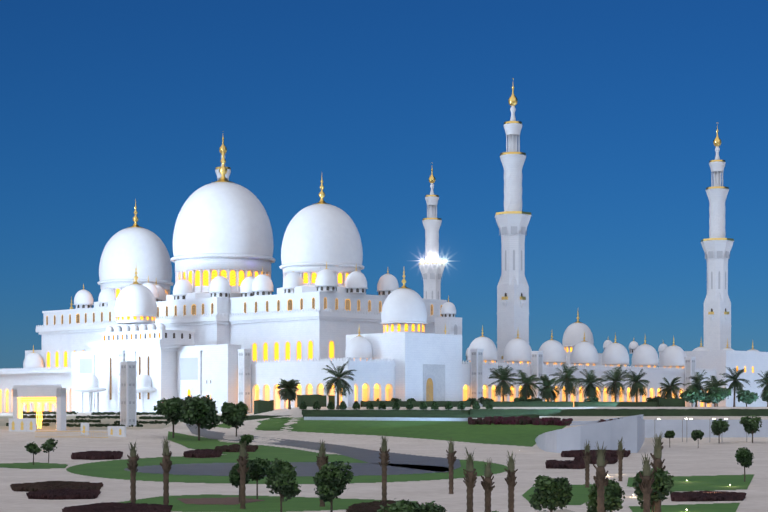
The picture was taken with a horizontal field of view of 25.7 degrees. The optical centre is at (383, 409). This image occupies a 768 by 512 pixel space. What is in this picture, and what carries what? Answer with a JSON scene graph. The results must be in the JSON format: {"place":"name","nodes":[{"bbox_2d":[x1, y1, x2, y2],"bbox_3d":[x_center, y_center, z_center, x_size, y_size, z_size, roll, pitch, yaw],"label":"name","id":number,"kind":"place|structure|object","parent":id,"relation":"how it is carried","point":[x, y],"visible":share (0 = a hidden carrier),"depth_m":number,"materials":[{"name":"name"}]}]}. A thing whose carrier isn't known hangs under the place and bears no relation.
{"place":"outdoors","nodes":[
{"label":"outdoors","id":0,"kind":"place"},
{"bbox_2d":[19,397,55,427],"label":"arches","id":1,"kind":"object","parent":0,"point":[28,399],"visible":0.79,"depth_m":431.31,"materials":[{"name":"yellow"}]},
{"bbox_2d":[0,416,182,429],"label":"wall","id":2,"kind":"structure","parent":0,"point":[4,420],"depth_m":444.11,"materials":[{"name":"beige stone"}]},
{"bbox_2d":[104,333,159,340],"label":"windows","id":3,"kind":"structure","parent":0,"point":[131,336],"depth_m":511.55,"materials":[{"name":"yellow glass"}]},
{"bbox_2d":[124,424,460,475],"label":"path","id":4,"kind":"structure","parent":0,"point":[399,464],"depth_m":242.81,"materials":[{"name":"grey concrete"}]},
{"bbox_2d":[0,384,702,411],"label":"arc glow","id":5,"kind":"object","parent":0,"point":[364,386],"visible":0.07,"depth_m":499.12,"materials":[{"name":"yellow"}]},
{"bbox_2d":[0,388,708,411],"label":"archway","id":6,"kind":"object","parent":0,"point":[321,392],"visible":0.1,"depth_m":504.56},
{"bbox_2d":[0,417,754,511],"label":"lawn","id":7,"kind":"structure","parent":0,"point":[526,435],"depth_m":238.93,"materials":[{"name":"green plant"}]},
{"bbox_2d":[26,457,740,504],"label":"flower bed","id":8,"kind":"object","parent":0,"point":[230,501],"depth_m":146.72,"materials":[{"name":"plant"}]},
{"bbox_2d":[10,444,419,511],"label":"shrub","id":9,"kind":"object","parent":8,"relation":"on","point":[373,506],"visible":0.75,"depth_m":165.58,"materials":[{"name":"plant"}]},
{"bbox_2d":[0,407,767,511],"bbox_3d":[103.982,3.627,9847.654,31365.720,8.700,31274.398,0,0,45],"label":"ground","id":10,"kind":"structure","parent":0,"point":[711,456],"depth_m":257.78,"materials":[{"name":"grey concrete"}]},
{"bbox_2d":[0,106,767,436],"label":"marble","id":11,"kind":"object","parent":10,"relation":"on","point":[226,332],"visible":0.62,"depth_m":520.98},
{"bbox_2d":[21,297,431,402],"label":"window","id":12,"kind":"structure","parent":11,"relation":"attached to","point":[191,313],"depth_m":510.25,"materials":[{"name":"glass"}]},
{"bbox_2d":[46,298,441,399],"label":"window","id":13,"kind":"structure","parent":11,"relation":"attached to","point":[347,304],"depth_m":517.72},
{"bbox_2d":[12,78,753,437],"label":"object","id":14,"kind":"object","parent":11,"relation":"attached to","point":[512,100],"visible":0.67,"depth_m":552.00,"materials":[{"name":"gold metal"}]},
{"bbox_2d":[23,182,759,384],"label":"dome","id":15,"kind":"structure","parent":11,"relation":"on","point":[222,217],"depth_m":540.06,"materials":[{"name":"white stone"}]},
{"bbox_2d":[426,378,432,400],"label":"door","id":16,"kind":"structure","parent":11,"relation":"in","point":[429,390],"depth_m":475.29,"materials":[{"name":"yellow glass"}]},
{"bbox_2d":[26,449,746,511],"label":"flower bed","id":17,"kind":"object","parent":10,"relation":"on","point":[610,456],"visible":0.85,"depth_m":152.53,"materials":[{"name":"plant"}]},
{"bbox_2d":[6,394,767,426],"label":"hedge","id":18,"kind":"object","parent":10,"relation":"on","point":[261,406],"visible":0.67,"depth_m":450.15,"materials":[{"name":"green plant"}]},
{"bbox_2d":[24,386,767,511],"bbox_3d":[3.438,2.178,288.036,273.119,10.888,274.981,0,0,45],"label":"trees","id":19,"kind":"object","parent":10,"relation":"on","point":[543,479],"visible":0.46,"depth_m":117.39,"materials":[{"name":"green plant"}]},
{"bbox_2d":[119,353,694,421],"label":"ornament","id":20,"kind":"object","parent":10,"relation":"on","point":[241,354],"visible":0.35,"depth_m":485.61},
{"bbox_2d":[127,377,767,511],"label":"palm trunk","id":21,"kind":"object","parent":10,"relation":"on","point":[600,480],"visible":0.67,"depth_m":134.62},
{"bbox_2d":[128,433,662,476],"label":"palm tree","id":22,"kind":"object","parent":21,"relation":"on","point":[599,456],"visible":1,"depth_m":123.09,"materials":[{"name":"plant"}]},
{"bbox_2d":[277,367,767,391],"bbox_3d":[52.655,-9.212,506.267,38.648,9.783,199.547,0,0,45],"label":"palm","id":23,"kind":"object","parent":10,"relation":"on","point":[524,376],"visible":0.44,"depth_m":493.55,"materials":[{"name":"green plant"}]},
{"bbox_2d":[468,416,640,425],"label":"hedge","id":24,"kind":"object","parent":10,"relation":"on","point":[511,420],"visible":0.75,"depth_m":418.24,"materials":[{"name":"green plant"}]},
{"bbox_2d":[0,0,767,368],"label":"sky","id":25,"kind":"structure","parent":0,"point":[106,105],"materials":[{"name":"blue"}]},
{"bbox_2d":[33,286,753,511],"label":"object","id":26,"kind":"object","parent":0,"point":[263,292],"depth_m":501.01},
{"bbox_2d":[47,270,753,398],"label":"window","id":27,"kind":"structure","parent":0,"point":[241,279],"depth_m":520.64,"materials":[{"name":"yellow glass"}]},
{"bbox_2d":[80,226,729,400],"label":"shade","id":28,"kind":"object","parent":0,"point":[188,368],"visible":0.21,"depth_m":535.90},
{"bbox_2d":[118,352,694,423],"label":"wall","id":29,"kind":"structure","parent":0,"point":[437,371],"depth_m":484.86,"materials":[{"name":"white stone"}]},
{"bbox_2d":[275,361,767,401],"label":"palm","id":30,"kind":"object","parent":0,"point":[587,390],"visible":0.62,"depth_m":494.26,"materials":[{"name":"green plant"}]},
{"bbox_2d":[304,414,767,452],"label":"white wall","id":31,"kind":"structure","parent":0,"point":[635,431],"depth_m":321.15,"materials":[{"name":"white paint"}]},
{"bbox_2d":[537,509,574,511],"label":"path","id":32,"kind":"structure","parent":0,"point":[564,510],"depth_m":131.15,"materials":[{"name":"grey concrete"}]}
]}

